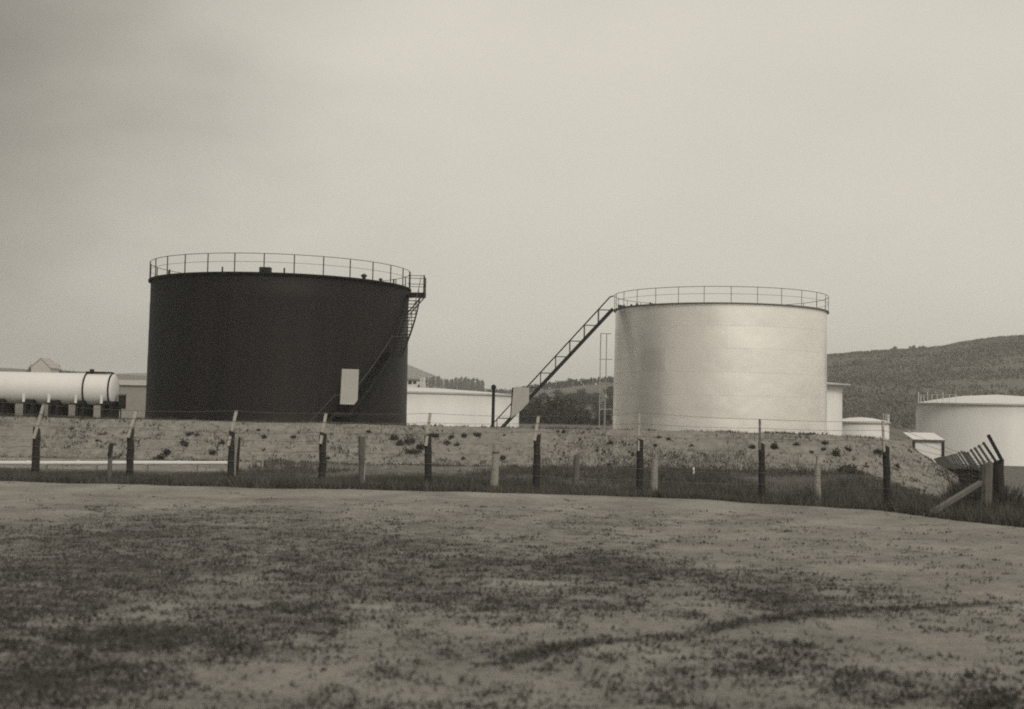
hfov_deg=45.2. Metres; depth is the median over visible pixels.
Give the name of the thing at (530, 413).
shrub
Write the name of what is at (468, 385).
pine tree
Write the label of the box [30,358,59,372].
house
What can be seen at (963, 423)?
storage tank
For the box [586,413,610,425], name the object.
shrub
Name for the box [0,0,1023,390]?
sky
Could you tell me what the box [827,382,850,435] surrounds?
storage tank
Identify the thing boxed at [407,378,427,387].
building
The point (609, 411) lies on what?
slope tree
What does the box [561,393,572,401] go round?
slope tree
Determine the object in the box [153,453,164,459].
weed clump
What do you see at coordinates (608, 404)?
slope tree
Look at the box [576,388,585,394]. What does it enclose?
slope tree
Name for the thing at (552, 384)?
broadleaf tree
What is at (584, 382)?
broadleaf tree
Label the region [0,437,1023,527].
tall grass
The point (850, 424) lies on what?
storage tank
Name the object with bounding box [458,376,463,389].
pine tree
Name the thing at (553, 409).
shrub
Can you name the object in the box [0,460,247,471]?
pipeline
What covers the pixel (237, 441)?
fence post
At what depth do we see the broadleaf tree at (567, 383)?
583.82 m
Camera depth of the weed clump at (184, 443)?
43.73 m
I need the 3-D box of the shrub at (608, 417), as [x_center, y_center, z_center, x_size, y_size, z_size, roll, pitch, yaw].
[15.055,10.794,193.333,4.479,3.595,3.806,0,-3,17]
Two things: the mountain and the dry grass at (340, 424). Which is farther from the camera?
the mountain
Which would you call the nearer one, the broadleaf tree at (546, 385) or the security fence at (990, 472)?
the security fence at (990, 472)
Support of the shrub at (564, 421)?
on the ground at (848, 525)
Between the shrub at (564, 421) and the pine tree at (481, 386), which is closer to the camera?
the shrub at (564, 421)
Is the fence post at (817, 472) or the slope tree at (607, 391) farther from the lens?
the slope tree at (607, 391)
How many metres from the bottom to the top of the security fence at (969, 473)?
3.348 m
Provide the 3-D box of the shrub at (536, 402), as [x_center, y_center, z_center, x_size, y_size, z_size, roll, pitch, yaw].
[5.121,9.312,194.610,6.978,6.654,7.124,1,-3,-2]
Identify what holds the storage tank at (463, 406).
on the ground at (848, 525)
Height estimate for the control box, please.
2.374 m
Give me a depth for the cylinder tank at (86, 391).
63.24 m
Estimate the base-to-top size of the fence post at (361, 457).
1.495 m
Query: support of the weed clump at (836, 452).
on the embankment
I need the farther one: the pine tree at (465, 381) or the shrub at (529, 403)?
the pine tree at (465, 381)
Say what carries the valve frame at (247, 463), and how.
on the ground at (848, 525)
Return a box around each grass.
[0,414,958,488]
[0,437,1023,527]
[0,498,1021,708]
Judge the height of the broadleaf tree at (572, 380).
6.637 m
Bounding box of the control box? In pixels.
[118,394,126,418]
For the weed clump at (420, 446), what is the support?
on the embankment
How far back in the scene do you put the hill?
423.80 m
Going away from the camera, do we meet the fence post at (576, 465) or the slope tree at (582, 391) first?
the fence post at (576, 465)
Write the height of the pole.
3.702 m
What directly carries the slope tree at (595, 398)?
on the hill
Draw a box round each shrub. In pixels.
[519,404,542,423]
[523,394,545,421]
[528,393,560,420]
[536,394,579,423]
[559,412,577,424]
[567,406,590,423]
[585,408,597,423]
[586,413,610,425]
[597,413,612,424]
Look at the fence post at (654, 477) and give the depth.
34.18 m
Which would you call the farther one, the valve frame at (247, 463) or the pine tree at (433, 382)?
the pine tree at (433, 382)
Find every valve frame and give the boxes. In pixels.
[242,454,252,467]
[253,454,263,466]
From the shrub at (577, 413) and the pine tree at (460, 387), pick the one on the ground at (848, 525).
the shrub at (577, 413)
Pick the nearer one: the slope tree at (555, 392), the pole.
the pole
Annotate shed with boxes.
[93,380,146,417]
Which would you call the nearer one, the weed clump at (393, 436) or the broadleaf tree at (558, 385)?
the weed clump at (393, 436)
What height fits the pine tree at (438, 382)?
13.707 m
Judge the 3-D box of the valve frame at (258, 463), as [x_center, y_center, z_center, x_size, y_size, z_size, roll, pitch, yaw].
[-8.176,3.460,39.668,0.340,0.465,0.152,1,-3,0]
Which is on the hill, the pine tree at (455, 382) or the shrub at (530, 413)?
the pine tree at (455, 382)
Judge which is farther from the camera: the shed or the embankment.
the shed
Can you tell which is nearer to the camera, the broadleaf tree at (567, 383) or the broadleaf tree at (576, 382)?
the broadleaf tree at (576, 382)
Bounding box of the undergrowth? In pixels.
[931,478,1023,512]
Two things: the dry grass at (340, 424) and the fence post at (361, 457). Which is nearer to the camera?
the fence post at (361, 457)
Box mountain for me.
[118,365,486,391]
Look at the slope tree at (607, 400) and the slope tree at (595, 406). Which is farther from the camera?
the slope tree at (607, 400)
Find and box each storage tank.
[145,253,425,424]
[407,387,518,427]
[490,286,828,434]
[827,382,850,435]
[842,414,890,439]
[914,391,1023,465]
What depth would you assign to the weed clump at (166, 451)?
43.12 m
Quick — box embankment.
[0,416,959,497]
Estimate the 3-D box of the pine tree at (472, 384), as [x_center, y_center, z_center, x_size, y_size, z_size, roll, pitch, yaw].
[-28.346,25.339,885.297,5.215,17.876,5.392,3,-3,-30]
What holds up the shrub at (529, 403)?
on the ground at (848, 525)
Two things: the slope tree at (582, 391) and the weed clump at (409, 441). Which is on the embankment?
the weed clump at (409, 441)
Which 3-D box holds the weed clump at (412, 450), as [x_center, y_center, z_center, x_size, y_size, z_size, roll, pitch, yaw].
[-3.499,3.463,43.557,0.594,0.344,0.401,2,-3,-16]
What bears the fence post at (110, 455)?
on the ground at (848, 525)
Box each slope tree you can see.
[538,391,548,400]
[552,388,567,396]
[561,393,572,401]
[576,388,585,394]
[589,396,601,403]
[591,401,602,414]
[591,407,612,420]
[602,398,612,408]
[603,387,613,396]
[606,397,612,408]
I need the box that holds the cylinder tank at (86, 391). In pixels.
[0,369,120,418]
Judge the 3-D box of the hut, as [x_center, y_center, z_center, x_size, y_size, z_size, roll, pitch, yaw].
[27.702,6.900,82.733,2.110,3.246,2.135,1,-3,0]
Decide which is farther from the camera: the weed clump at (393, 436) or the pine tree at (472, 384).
the pine tree at (472, 384)
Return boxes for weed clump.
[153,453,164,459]
[161,448,171,455]
[179,437,189,445]
[389,433,396,439]
[396,439,404,445]
[404,433,414,444]
[405,448,421,454]
[416,442,423,449]
[770,441,778,448]
[832,449,840,456]
[874,448,882,453]
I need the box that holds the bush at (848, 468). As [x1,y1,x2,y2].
[836,464,865,473]
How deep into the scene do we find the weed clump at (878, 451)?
45.01 m
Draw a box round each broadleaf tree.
[544,383,551,389]
[548,382,556,388]
[554,381,562,388]
[563,380,571,387]
[568,378,575,386]
[573,379,580,386]
[577,378,586,385]
[589,377,597,384]
[603,376,612,382]
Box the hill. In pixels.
[0,337,1023,437]
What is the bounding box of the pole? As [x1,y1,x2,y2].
[491,384,495,425]
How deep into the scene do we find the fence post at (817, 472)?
34.17 m
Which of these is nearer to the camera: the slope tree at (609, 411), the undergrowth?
the undergrowth
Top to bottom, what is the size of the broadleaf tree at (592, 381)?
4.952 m
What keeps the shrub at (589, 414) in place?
on the ground at (848, 525)
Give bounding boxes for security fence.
[0,402,1003,515]
[934,442,996,492]
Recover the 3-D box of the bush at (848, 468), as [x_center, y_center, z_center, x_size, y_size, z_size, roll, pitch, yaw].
[11.864,4.087,43.389,1.238,0.482,0.683,1,-3,0]
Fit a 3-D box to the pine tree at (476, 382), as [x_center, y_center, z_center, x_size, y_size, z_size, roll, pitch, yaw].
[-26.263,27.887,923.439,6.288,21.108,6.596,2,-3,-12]
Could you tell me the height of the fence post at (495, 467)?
1.396 m
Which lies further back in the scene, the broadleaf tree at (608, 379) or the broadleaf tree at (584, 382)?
the broadleaf tree at (608, 379)
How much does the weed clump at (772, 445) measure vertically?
0.457 m
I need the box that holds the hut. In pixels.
[903,432,944,461]
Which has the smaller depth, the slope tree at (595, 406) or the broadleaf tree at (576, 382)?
the slope tree at (595, 406)
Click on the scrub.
(874, 406)
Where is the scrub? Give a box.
[827,335,1023,428]
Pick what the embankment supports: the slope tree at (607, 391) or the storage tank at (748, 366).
the storage tank at (748, 366)
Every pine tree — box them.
[431,376,435,387]
[437,376,440,386]
[453,377,457,389]
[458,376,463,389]
[463,377,466,389]
[465,378,469,390]
[470,378,474,390]
[474,378,478,390]
[479,380,485,391]
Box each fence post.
[107,443,113,480]
[234,438,240,476]
[358,436,365,481]
[490,445,499,488]
[572,453,579,481]
[650,448,657,490]
[814,456,820,500]
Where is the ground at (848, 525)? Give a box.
[0,407,1023,708]
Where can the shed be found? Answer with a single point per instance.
(134, 391)
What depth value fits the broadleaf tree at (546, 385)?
560.61 m

